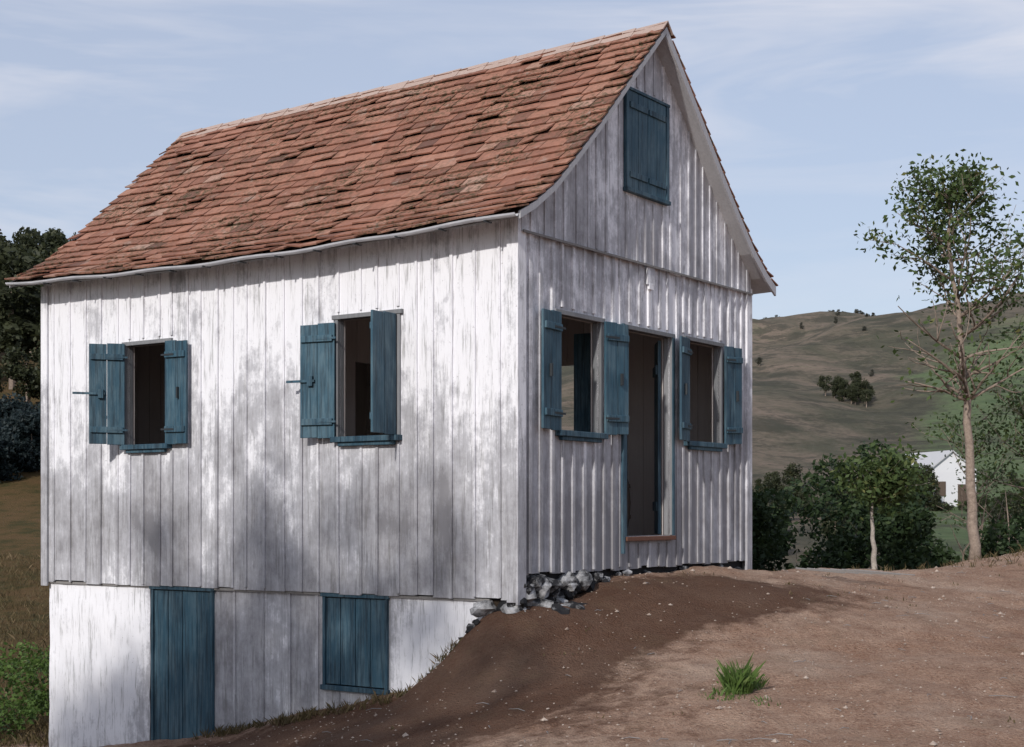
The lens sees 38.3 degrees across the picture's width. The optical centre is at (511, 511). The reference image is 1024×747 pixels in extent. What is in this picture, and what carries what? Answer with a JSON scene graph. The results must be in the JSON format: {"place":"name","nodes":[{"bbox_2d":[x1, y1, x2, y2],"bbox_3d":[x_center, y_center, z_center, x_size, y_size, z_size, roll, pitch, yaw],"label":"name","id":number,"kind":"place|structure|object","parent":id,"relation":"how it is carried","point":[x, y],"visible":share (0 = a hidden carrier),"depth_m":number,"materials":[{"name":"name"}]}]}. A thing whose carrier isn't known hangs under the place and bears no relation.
{"place":"outdoors","nodes":[
{"label":"outdoors","id":0,"kind":"place"},
{"bbox_2d":[78,581,501,606],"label":"basement ceiling","id":1,"kind":"structure","parent":0,"point":[334,597],"depth_m":13.38,"materials":[{"name":"wood"}]},
{"bbox_2d":[0,292,1023,746],"bbox_3d":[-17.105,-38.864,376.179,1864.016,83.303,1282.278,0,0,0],"label":"ground","id":2,"kind":"structure","parent":0,"point":[798,416],"depth_m":12.39,"materials":[{"name":"soil"}]},
{"bbox_2d":[0,639,49,741],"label":"green shrub","id":3,"kind":"object","parent":2,"relation":"on","point":[39,701],"visible":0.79,"depth_m":16.83,"materials":[{"name":"leaves"},{"name":"twigs"}]},
{"bbox_2d":[0,226,76,481],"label":"distant forest","id":4,"kind":"object","parent":2,"relation":"on","point":[20,337],"visible":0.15,"depth_m":69.23,"materials":[{"name":"green plant"}]},
{"bbox_2d":[149,586,389,739],"bbox_3d":[-2.368,1.593,14.038,3.120,1.695,0.072,0,0,35],"label":"basement door and hatch","id":5,"kind":"structure","parent":2,"relation":"on","point":[355,642],"depth_m":14.48,"materials":[{"name":"blue wood"}]},
{"bbox_2d":[56,580,491,739],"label":"basement boards","id":6,"kind":"object","parent":2,"relation":"on","point":[150,653],"visible":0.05,"depth_m":14.95,"materials":[{"name":"white paint"}]},
{"bbox_2d":[49,583,150,746],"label":"plaster panel","id":7,"kind":"object","parent":6,"relation":"attached to","point":[99,676],"visible":0.98,"depth_m":15.37,"materials":[{"name":"white paint"}]},
{"bbox_2d":[215,587,389,731],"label":"wall boards","id":8,"kind":"object","parent":6,"relation":"attached to","point":[268,654],"depth_m":14.00,"materials":[{"name":"white wood"}]},
{"bbox_2d":[44,219,744,599],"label":"wall boards","id":9,"kind":"object","parent":6,"relation":"on","point":[246,487],"depth_m":13.80,"materials":[{"name":"white paint"}]},
{"bbox_2d":[15,34,656,281],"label":"roof deck","id":10,"kind":"structure","parent":9,"relation":"on","point":[508,210],"depth_m":14.26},
{"bbox_2d":[4,23,777,285],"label":"roof tiles","id":11,"kind":"object","parent":9,"relation":"on","point":[506,163],"visible":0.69,"depth_m":14.60,"materials":[{"name":"brown tile"}]},
{"bbox_2d":[5,212,518,285],"bbox_3d":[-2.670,-2.384,13.847,6.580,0.110,0.060,0,0,35],"label":"gutter","id":12,"kind":"object","parent":11,"relation":"attached to","point":[417,231],"visible":1,"depth_m":13.41,"materials":[{"name":"metal"}]},
{"bbox_2d":[14,220,491,286],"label":"gutter brackets","id":13,"kind":"object","parent":12,"relation":"attached to","point":[245,262],"visible":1,"depth_m":13.72,"materials":[{"name":"grey metal"}]},
{"bbox_2d":[9,27,775,295],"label":"barge boards","id":14,"kind":"object","parent":11,"relation":"attached to","point":[544,196],"visible":0.62,"depth_m":14.22,"materials":[{"name":"paint"}]},
{"bbox_2d":[176,21,673,139],"bbox_3d":[-1.246,-4.563,15.908,6.640,0.218,0.220,0,0,35],"label":"ridge cap","id":15,"kind":"object","parent":11,"relation":"on","point":[511,60],"visible":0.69,"depth_m":15.50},
{"bbox_2d":[11,37,770,293],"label":"soffit","id":16,"kind":"structure","parent":9,"relation":"on","point":[759,285],"depth_m":14.84,"materials":[{"name":"paint"}]},
{"bbox_2d":[41,217,751,604],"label":"corner boards","id":17,"kind":"object","parent":9,"relation":"attached to","point":[515,413],"visible":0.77,"depth_m":12.34,"materials":[{"name":"white paint"}]},
{"bbox_2d":[526,233,744,574],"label":"front wall boards","id":18,"kind":"object","parent":17,"relation":"attached to","point":[573,506],"visible":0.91,"depth_m":13.58,"materials":[{"name":"paint"}]},
{"bbox_2d":[48,229,752,601],"bbox_3d":[-1.187,-0.797,15.880,6.170,3.125,4.420,0,0,35],"label":"trim strip","id":19,"kind":"object","parent":9,"relation":"attached to","point":[434,597],"depth_m":13.78,"materials":[{"name":"grey wood"}]},
{"bbox_2d":[122,308,724,534],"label":"window frames","id":20,"kind":"structure","parent":9,"relation":"attached to","point":[597,321],"depth_m":14.49,"materials":[{"name":"brown wood"}]},
{"bbox_2d":[89,343,124,444],"bbox_3d":[-4.115,-1.196,14.975,0.046,1.031,0.350,0,0,77],"label":"shutter","id":21,"kind":"object","parent":20,"relation":"attached to","point":[107,376],"visible":1,"depth_m":14.97,"materials":[{"name":"blue paint"}]},
{"bbox_2d":[72,356,127,430],"bbox_3d":[-4.173,-1.200,14.941,0.025,0.760,0.540,0,0,77],"label":"shutter latch","id":22,"kind":"object","parent":21,"relation":"attached to","point":[100,393],"visible":1,"depth_m":14.94,"materials":[{"name":"metal"}]},
{"bbox_2d":[164,340,187,443],"bbox_3d":[-3.325,-1.183,14.565,0.330,1.033,0.046,0,0,39],"label":"shutter","id":23,"kind":"object","parent":20,"relation":"attached to","point":[176,375],"visible":1,"depth_m":14.55,"materials":[{"name":"blue paint"}]},
{"bbox_2d":[161,353,178,429],"bbox_3d":[-3.392,-1.188,14.589,0.256,0.762,0.026,0,0,35],"label":"shutter latch","id":24,"kind":"object","parent":23,"relation":"attached to","point":[177,392],"visible":1,"depth_m":14.56,"materials":[{"name":"metal"}]},
{"bbox_2d":[286,336,335,422],"bbox_3d":[-1.839,-1.199,13.484,0.540,0.779,0.025,0,0,26],"label":"shutter latch","id":25,"kind":"object","parent":20,"relation":"attached to","point":[309,380],"visible":1,"depth_m":13.47,"materials":[{"name":"blue metal"}]},
{"bbox_2d":[300,323,335,437],"bbox_3d":[-1.781,-1.195,13.478,0.370,1.050,0.046,0,0,26],"label":"shutter","id":26,"kind":"object","parent":20,"relation":"attached to","point":[318,364],"visible":1,"depth_m":13.47,"materials":[{"name":"blue paint"}]},
{"bbox_2d":[370,310,395,434],"bbox_3d":[-1.129,-1.215,12.864,0.046,1.070,0.370,0,0,29],"label":"shutter","id":27,"kind":"object","parent":20,"relation":"attached to","point":[383,373],"visible":1,"depth_m":12.84,"materials":[{"name":"blue paint"}]},
{"bbox_2d":[119,430,727,452],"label":"window sills","id":28,"kind":"structure","parent":20,"relation":"attached to","point":[580,436],"depth_m":13.31,"materials":[{"name":"blue wood"}]},
{"bbox_2d":[541,308,562,430],"bbox_3d":[0.349,-1.216,12.641,0.046,1.032,0.330,0,0,30],"label":"shutter","id":29,"kind":"object","parent":20,"relation":"attached to","point":[551,352],"visible":1,"depth_m":12.61,"materials":[{"name":"blue paint"}]},
{"bbox_2d":[550,325,565,414],"bbox_3d":[0.403,-1.220,12.687,0.026,0.760,0.256,0,0,35],"label":"shutter latch","id":30,"kind":"object","parent":29,"relation":"attached to","point":[551,366],"visible":1,"depth_m":12.63,"materials":[{"name":"blue metal"}]},
{"bbox_2d":[604,321,628,434],"bbox_3d":[0.967,-1.217,13.524,0.046,1.033,0.340,0,0,42],"label":"shutter","id":31,"kind":"object","parent":20,"relation":"attached to","point":[616,365],"visible":1,"depth_m":13.51,"materials":[{"name":"blue paint"}]},
{"bbox_2d":[606,335,623,419],"bbox_3d":[0.932,-1.220,13.463,0.024,0.762,0.261,0,0,42],"label":"shutter latch","id":32,"kind":"object","parent":31,"relation":"attached to","point":[622,379],"visible":1,"depth_m":13.50,"materials":[{"name":"metal"}]},
{"bbox_2d":[574,323,674,553],"bbox_3d":[1.179,-0.680,14.388,0.562,2.140,1.315,0,0,35],"label":"front door","id":33,"kind":"structure","parent":20,"relation":"attached to","point":[582,381],"depth_m":14.01,"materials":[{"name":"blue paint"}]},
{"bbox_2d":[680,336,691,441],"bbox_3d":[1.719,-1.215,14.579,0.046,1.031,0.340,0,0,21],"label":"shutter","id":34,"kind":"object","parent":20,"relation":"attached to","point":[685,354],"visible":0.98,"depth_m":14.52,"materials":[{"name":"blue paint"}]},
{"bbox_2d":[685,350,692,427],"bbox_3d":[1.757,-1.219,14.638,0.024,0.759,0.261,0,0,21],"label":"shutter latch","id":35,"kind":"object","parent":34,"relation":"attached to","point":[686,388],"visible":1,"depth_m":14.53,"materials":[{"name":"blue metal"}]},
{"bbox_2d":[724,346,742,444],"bbox_3d":[2.339,-1.218,15.533,0.046,1.036,0.340,0,0,38],"label":"shutter","id":36,"kind":"object","parent":20,"relation":"attached to","point":[732,386],"visible":1,"depth_m":15.50,"materials":[{"name":"blue paint"}]},
{"bbox_2d":[727,358,738,430],"bbox_3d":[2.314,-1.222,15.465,0.025,0.766,0.262,0,0,35],"label":"shutter latch","id":37,"kind":"object","parent":36,"relation":"attached to","point":[737,396],"visible":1,"depth_m":15.55,"materials":[{"name":"blue metal"}]},
{"bbox_2d":[133,315,713,535],"bbox_3d":[-1.234,-0.877,15.900,6.070,2.965,4.340,0,0,35],"label":"interior lining","id":38,"kind":"object","parent":9,"relation":"attached to","point":[148,392],"visible":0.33,"depth_m":16.62,"materials":[{"name":"brown wood"}]},
{"bbox_2d":[627,478,630,528],"bbox_3d":[0.939,-0.070,14.885,0.524,0.720,0.524,0,0,0],"label":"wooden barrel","id":39,"kind":"object","parent":38,"relation":"on","point":[628,504],"visible":0.13,"depth_m":14.79,"materials":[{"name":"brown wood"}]},
{"bbox_2d":[625,536,675,540],"bbox_3d":[1.292,0.255,14.155,0.130,0.040,0.960,0,0,35],"label":"door threshold","id":40,"kind":"object","parent":38,"relation":"on","point":[644,538],"depth_m":14.07,"materials":[{"name":"brown wood"}]},
{"bbox_2d":[521,50,750,292],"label":"gable boards","id":41,"kind":"object","parent":9,"relation":"attached to","point":[589,202],"visible":0.83,"depth_m":14.12,"materials":[{"name":"paint"}]},
{"bbox_2d":[623,86,670,205],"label":"attic shutters","id":42,"kind":"object","parent":41,"relation":"attached to","point":[645,146],"visible":0.94,"depth_m":13.98,"materials":[{"name":"blue paint"}]},
{"bbox_2d":[390,598,484,692],"bbox_3d":[-0.638,1.365,12.838,1.090,1.250,0.021,0,0,35],"label":"plaster panel","id":43,"kind":"object","parent":6,"relation":"attached to","point":[421,630],"visible":0.45,"depth_m":12.96,"materials":[{"name":"white paint"}]},
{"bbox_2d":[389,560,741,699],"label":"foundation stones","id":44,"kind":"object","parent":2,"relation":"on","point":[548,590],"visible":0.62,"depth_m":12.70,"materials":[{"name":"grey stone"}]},
{"bbox_2d":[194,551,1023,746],"bbox_3d":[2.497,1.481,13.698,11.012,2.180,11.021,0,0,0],"label":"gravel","id":45,"kind":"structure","parent":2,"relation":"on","point":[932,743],"depth_m":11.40,"materials":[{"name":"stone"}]},
{"bbox_2d":[292,561,1021,743],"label":"twigs","id":46,"kind":"object","parent":2,"relation":"on","point":[854,571],"visible":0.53,"depth_m":15.02,"materials":[{"name":"brown wood"}]},
{"bbox_2d":[698,652,780,705],"bbox_3d":[1.712,1.176,10.613,0.623,0.323,0.840,0,0,26],"label":"grass tuft","id":47,"kind":"object","parent":2,"relation":"on","point":[741,681],"visible":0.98,"depth_m":10.59,"materials":[{"name":"green plant"}]},
{"bbox_2d":[814,437,934,568],"bbox_3d":[4.647,0.014,18.811,1.541,1.938,1.390,0,0,0],"label":"tree","id":48,"kind":"object","parent":2,"relation":"on","point":[885,481],"visible":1,"depth_m":18.71,"materials":[{"name":"green plant"}]},
{"bbox_2d":[752,437,1023,570],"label":"shrub thicket","id":49,"kind":"object","parent":2,"relation":"on","point":[903,540],"visible":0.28,"depth_m":21.58,"materials":[{"name":"green plant"}]},
{"bbox_2d":[752,309,1023,543],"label":"hillside trees","id":50,"kind":"object","parent":2,"relation":"on","point":[858,388],"visible":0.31,"depth_m":115.39,"materials":[{"name":"green plant"}]},
{"bbox_2d":[853,149,1023,559],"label":"slender tree","id":51,"kind":"object","parent":2,"relation":"on","point":[968,181],"visible":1,"depth_m":19.43,"materials":[{"name":"green plant"}]},
{"bbox_2d":[905,450,976,505],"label":"farmhouse","id":52,"kind":"object","parent":2,"relation":"on","point":[945,471],"visible":0.3,"depth_m":110.03,"materials":[{"name":"metal"}]},
{"bbox_2d":[936,481,966,505],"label":"window and door","id":53,"kind":"structure","parent":52,"relation":"in","point":[942,485],"depth_m":110.07,"materials":[{"name":"brown wood"}]},
{"bbox_2d":[895,357,1023,555],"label":"young tree","id":54,"kind":"object","parent":2,"relation":"on","point":[978,471],"visible":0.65,"depth_m":22.36,"materials":[{"name":"green plant"}]},
{"bbox_2d":[971,307,1023,508],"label":"young tree","id":55,"kind":"object","parent":2,"relation":"on","point":[1020,406],"visible":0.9,"depth_m":21.41,"materials":[{"name":"green plant"}]},
{"bbox_2d":[0,544,1023,746],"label":"dry grass","id":56,"kind":"structure","parent":0,"point":[282,720],"depth_m":17.68,"materials":[{"name":"plant"}]},
{"bbox_2d":[0,0,1023,318],"label":"sky","id":57,"kind":"structure","parent":0,"point":[812,110],"materials":[{"name":"blue"}]}
]}

